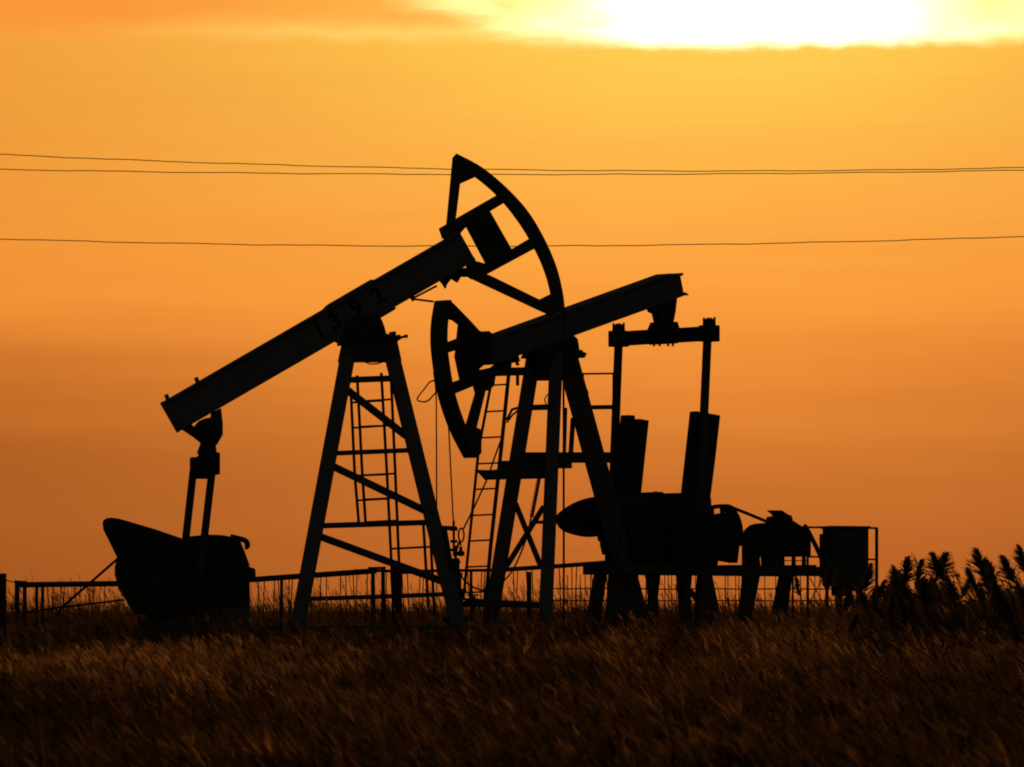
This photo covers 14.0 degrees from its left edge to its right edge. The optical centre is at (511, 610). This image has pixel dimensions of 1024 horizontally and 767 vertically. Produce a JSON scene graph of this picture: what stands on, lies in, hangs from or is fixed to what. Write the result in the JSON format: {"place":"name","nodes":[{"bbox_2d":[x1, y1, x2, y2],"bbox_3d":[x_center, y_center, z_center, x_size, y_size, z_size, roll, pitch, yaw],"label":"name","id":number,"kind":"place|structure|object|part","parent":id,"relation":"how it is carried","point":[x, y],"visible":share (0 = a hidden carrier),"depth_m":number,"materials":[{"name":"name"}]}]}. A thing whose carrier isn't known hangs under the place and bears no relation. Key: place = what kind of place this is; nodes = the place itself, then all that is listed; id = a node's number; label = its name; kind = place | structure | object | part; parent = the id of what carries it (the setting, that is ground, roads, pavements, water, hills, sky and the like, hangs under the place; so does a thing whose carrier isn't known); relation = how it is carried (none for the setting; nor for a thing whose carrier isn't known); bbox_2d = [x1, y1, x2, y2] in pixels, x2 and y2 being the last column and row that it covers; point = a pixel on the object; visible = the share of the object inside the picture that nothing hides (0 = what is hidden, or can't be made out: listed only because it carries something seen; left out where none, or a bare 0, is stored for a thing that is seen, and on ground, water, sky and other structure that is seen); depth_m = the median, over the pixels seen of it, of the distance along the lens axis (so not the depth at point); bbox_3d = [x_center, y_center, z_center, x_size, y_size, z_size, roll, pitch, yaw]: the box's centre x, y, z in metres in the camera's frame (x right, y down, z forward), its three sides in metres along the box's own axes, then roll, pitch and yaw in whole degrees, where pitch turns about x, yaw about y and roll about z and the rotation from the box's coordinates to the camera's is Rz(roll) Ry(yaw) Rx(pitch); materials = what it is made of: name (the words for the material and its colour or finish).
{"place":"outdoors","nodes":[
{"label":"outdoors","id":0,"kind":"place"},
{"bbox_2d":[0,550,1023,766],"bbox_3d":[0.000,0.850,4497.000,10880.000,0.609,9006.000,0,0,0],"label":"ground","id":1,"kind":"structure","parent":0,"point":[262,642],"depth_m":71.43,"materials":[{"name":"black plant"}]},
{"bbox_2d":[0,573,15,648],"bbox_3d":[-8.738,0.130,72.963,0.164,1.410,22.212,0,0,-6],"label":"gate post","id":2,"kind":"object","parent":1,"relation":"on","point":[3,580],"visible":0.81,"depth_m":61.92,"materials":[{"name":"black metal"}]},
{"bbox_2d":[14,560,606,639],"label":"pipe fence","id":3,"kind":"object","parent":1,"relation":"on","point":[383,596],"visible":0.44,"depth_m":83.96,"materials":[{"name":"black metal"}]},
{"bbox_2d":[55,154,568,645],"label":"pumpjack","id":4,"kind":"object","parent":1,"relation":"on","point":[161,572],"visible":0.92,"depth_m":69.71,"materials":[{"name":"blue paint"}]},
{"bbox_2d":[443,546,480,624],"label":"wellhead","id":5,"kind":"object","parent":1,"relation":"on","point":[472,603],"visible":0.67,"depth_m":73.14,"materials":[{"name":"metal"}]},
{"bbox_2d":[417,273,818,638],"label":"pumpjack","id":6,"kind":"object","parent":1,"relation":"on","point":[685,535],"visible":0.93,"depth_m":77.16,"materials":[{"name":"blue paint"}]},
{"bbox_2d":[457,433,503,555],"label":"guy cable","id":7,"kind":"object","parent":6,"relation":"attached to","point":[460,552],"visible":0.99,"depth_m":73.89,"materials":[{"name":"metal"}]},
{"bbox_2d":[460,476,540,590],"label":"hose","id":8,"kind":"object","parent":6,"relation":"hanging from","point":[534,502],"visible":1,"depth_m":74.40,"materials":[{"name":"rubber"}]},
{"bbox_2d":[553,575,834,628],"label":"wire fence","id":9,"kind":"object","parent":1,"relation":"on","point":[815,589],"visible":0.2,"depth_m":88.04,"materials":[{"name":"black metal"}]},
{"bbox_2d":[792,576,817,624],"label":"reed","id":10,"kind":"object","parent":1,"relation":"on","point":[796,584],"visible":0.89,"depth_m":59.98,"materials":[{"name":"black plant"}]},
{"bbox_2d":[811,566,840,638],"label":"reed","id":11,"kind":"object","parent":1,"relation":"on","point":[829,581],"visible":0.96,"depth_m":57.99,"materials":[{"name":"black plant"}]},
{"bbox_2d":[800,526,877,626],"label":"handrail","id":12,"kind":"object","parent":1,"relation":"on","point":[808,557],"visible":0.57,"depth_m":80.45,"materials":[{"name":"black metal"}]},
{"bbox_2d":[822,590,858,639],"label":"reed","id":13,"kind":"object","parent":1,"relation":"on","point":[847,600],"visible":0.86,"depth_m":52.85,"materials":[{"name":"black plant"}]},
{"bbox_2d":[819,526,870,622],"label":"control cabinet","id":14,"kind":"object","parent":1,"relation":"on","point":[844,551],"visible":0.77,"depth_m":79.73,"materials":[{"name":"black metal"}]},
{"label":"door","id":15,"kind":"part","parent":14,"relation":"part of","materials":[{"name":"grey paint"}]},
{"bbox_2d":[827,613,863,651],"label":"reed","id":16,"kind":"object","parent":1,"relation":"on","point":[854,622],"visible":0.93,"depth_m":46.06,"materials":[{"name":"black plant"}]},
{"bbox_2d":[839,588,859,608],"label":"reed","id":17,"kind":"object","parent":1,"relation":"on","point":[846,589],"visible":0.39,"depth_m":55.78,"materials":[{"name":"black plant"}]},
{"bbox_2d":[834,563,877,632],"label":"reed","id":18,"kind":"object","parent":1,"relation":"on","point":[868,575],"visible":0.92,"depth_m":50.04,"materials":[{"name":"black plant"}]},
{"bbox_2d":[844,579,891,660],"bbox_3d":[4.215,0.371,49.723,0.633,1.508,0.494,0,0,4],"label":"reed","id":19,"kind":"object","parent":1,"relation":"on","point":[882,587],"visible":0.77,"depth_m":49.65,"materials":[{"name":"black plant"}]},
{"bbox_2d":[852,589,894,641],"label":"reed","id":20,"kind":"object","parent":1,"relation":"on","point":[863,597],"visible":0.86,"depth_m":48.99,"materials":[{"name":"black plant"}]},
{"bbox_2d":[867,593,897,648],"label":"reed","id":21,"kind":"object","parent":1,"relation":"on","point":[874,601],"visible":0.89,"depth_m":48.85,"materials":[{"name":"black plant"}]},
{"bbox_2d":[879,595,901,653],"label":"reed","id":22,"kind":"object","parent":1,"relation":"on","point":[891,609],"visible":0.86,"depth_m":46.98,"materials":[{"name":"black plant"}]},
{"bbox_2d":[875,594,916,647],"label":"reed","id":23,"kind":"object","parent":1,"relation":"on","point":[895,607],"visible":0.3,"depth_m":49.83,"materials":[{"name":"black plant"}]},
{"bbox_2d":[887,569,909,632],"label":"reed","id":24,"kind":"object","parent":1,"relation":"on","point":[891,587],"visible":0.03,"depth_m":51.18,"materials":[{"name":"black plant"}]},
{"bbox_2d":[877,590,920,655],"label":"reed","id":25,"kind":"object","parent":1,"relation":"on","point":[901,611],"visible":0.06,"depth_m":49.83,"materials":[{"name":"black plant"}]},
{"bbox_2d":[884,555,918,650],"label":"reed","id":26,"kind":"object","parent":1,"relation":"on","point":[906,576],"visible":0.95,"depth_m":48.00,"materials":[{"name":"black plant"}]},
{"bbox_2d":[881,564,928,649],"bbox_3d":[4.572,0.298,48.772,0.554,1.692,0.710,0,0,-39],"label":"reed","id":27,"kind":"object","parent":1,"relation":"on","point":[896,581],"visible":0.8,"depth_m":48.91,"materials":[{"name":"black plant"}]},
{"bbox_2d":[890,558,930,645],"bbox_3d":[4.719,0.248,50.065,0.658,1.758,0.464,0,0,24],"label":"reed","id":28,"kind":"object","parent":1,"relation":"on","point":[921,563],"visible":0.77,"depth_m":49.99,"materials":[{"name":"black plant"}]},
{"bbox_2d":[893,584,939,642],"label":"reed","id":29,"kind":"object","parent":1,"relation":"on","point":[906,588],"visible":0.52,"depth_m":49.15,"materials":[{"name":"black plant"}]},
{"bbox_2d":[907,580,950,647],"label":"reed","id":30,"kind":"object","parent":1,"relation":"on","point":[923,591],"visible":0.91,"depth_m":46.06,"materials":[{"name":"black plant"}]},
{"bbox_2d":[929,577,944,598],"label":"reed","id":31,"kind":"object","parent":1,"relation":"on","point":[937,586],"visible":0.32,"depth_m":51.64,"materials":[{"name":"black plant"}]},
{"bbox_2d":[919,550,956,636],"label":"reed","id":32,"kind":"object","parent":1,"relation":"on","point":[944,558],"visible":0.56,"depth_m":49.98,"materials":[{"name":"black plant"}]},
{"bbox_2d":[912,576,964,646],"bbox_3d":[4.715,0.360,46.550,0.685,1.496,0.371,0,0,44],"label":"reed","id":33,"kind":"object","parent":1,"relation":"on","point":[929,587],"visible":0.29,"depth_m":46.62,"materials":[{"name":"black plant"}]},
{"bbox_2d":[916,576,962,653],"bbox_3d":[4.938,0.357,47.993,0.694,1.515,0.376,0,0,-7],"label":"reed","id":34,"kind":"object","parent":1,"relation":"on","point":[936,595],"visible":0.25,"depth_m":47.99,"materials":[{"name":"black plant"}]},
{"bbox_2d":[917,551,972,646],"bbox_3d":[4.873,0.213,46.960,0.646,1.776,0.624,0,0,8],"label":"reed","id":35,"kind":"object","parent":1,"relation":"on","point":[938,568],"visible":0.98,"depth_m":46.99,"materials":[{"name":"black plant"}]},
{"bbox_2d":[936,580,964,647],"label":"reed","id":36,"kind":"object","parent":1,"relation":"on","point":[940,581],"visible":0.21,"depth_m":51.85,"materials":[{"name":"black plant"}]},
{"bbox_2d":[935,591,967,638],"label":"reed","id":37,"kind":"object","parent":1,"relation":"on","point":[940,594],"visible":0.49,"depth_m":49.34,"materials":[{"name":"black plant"}]},
{"bbox_2d":[939,587,969,641],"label":"reed","id":38,"kind":"object","parent":1,"relation":"on","point":[940,590],"visible":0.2,"depth_m":50.00,"materials":[{"name":"black plant"}]},
{"bbox_2d":[952,579,972,604],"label":"reed","id":39,"kind":"object","parent":1,"relation":"on","point":[965,592],"visible":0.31,"depth_m":54.71,"materials":[{"name":"black plant"}]},
{"bbox_2d":[938,575,990,648],"bbox_3d":[5.184,0.344,47.697,0.642,1.528,0.501,0,0,-2],"label":"reed","id":40,"kind":"object","parent":1,"relation":"on","point":[952,588],"visible":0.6,"depth_m":47.73,"materials":[{"name":"black plant"}]},
{"bbox_2d":[977,582,987,602],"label":"reed","id":41,"kind":"object","parent":1,"relation":"on","point":[981,590],"visible":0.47,"depth_m":53.45,"materials":[{"name":"black plant"}]},
{"bbox_2d":[976,577,990,593],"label":"reed","id":42,"kind":"object","parent":1,"relation":"on","point":[983,583],"visible":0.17,"depth_m":54.21,"materials":[{"name":"black plant"}]},
{"bbox_2d":[963,567,1008,641],"bbox_3d":[5.555,0.295,48.081,0.780,1.619,0.477,0,0,-31],"label":"reed","id":43,"kind":"object","parent":1,"relation":"on","point":[970,580],"visible":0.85,"depth_m":48.02,"materials":[{"name":"black plant"}]},
{"bbox_2d":[973,559,1005,631],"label":"reed","id":44,"kind":"object","parent":1,"relation":"on","point":[991,576],"visible":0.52,"depth_m":50.02,"materials":[{"name":"black plant"}]},
{"bbox_2d":[960,547,1023,644],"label":"reed","id":45,"kind":"object","parent":1,"relation":"on","point":[980,564],"visible":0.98,"depth_m":46.94,"materials":[{"name":"black plant"}]},
{"bbox_2d":[984,579,1023,645],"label":"reed","id":46,"kind":"object","parent":1,"relation":"on","point":[997,591],"visible":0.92,"depth_m":47.69,"materials":[{"name":"black plant"}]},
{"bbox_2d":[988,588,1022,634],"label":"reed","id":47,"kind":"object","parent":1,"relation":"on","point":[994,600],"visible":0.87,"depth_m":47.92,"materials":[{"name":"black plant"}]},
{"bbox_2d":[989,554,1023,631],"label":"reed","id":48,"kind":"object","parent":1,"relation":"on","point":[1008,569],"visible":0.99,"depth_m":47.97,"materials":[{"name":"black plant"}]},
{"bbox_2d":[1004,544,1023,633],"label":"reed","id":49,"kind":"object","parent":1,"relation":"on","point":[1019,559],"visible":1,"depth_m":46.94,"materials":[{"name":"black plant"}]},
{"bbox_2d":[0,154,1023,171],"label":"power line","id":50,"kind":"object","parent":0,"point":[523,169],"visible":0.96,"depth_m":129.99,"materials":[{"name":"metal"}]},
{"bbox_2d":[0,169,1023,174],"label":"power line","id":51,"kind":"object","parent":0,"point":[509,174],"visible":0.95,"depth_m":130.99,"materials":[{"name":"metal"}]},
{"bbox_2d":[0,236,1023,246],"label":"power line","id":52,"kind":"object","parent":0,"point":[515,246],"visible":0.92,"depth_m":126.99,"materials":[{"name":"metal"}]},
{"bbox_2d":[0,0,1023,610],"label":"sky","id":53,"kind":"structure","parent":0,"point":[880,384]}
]}

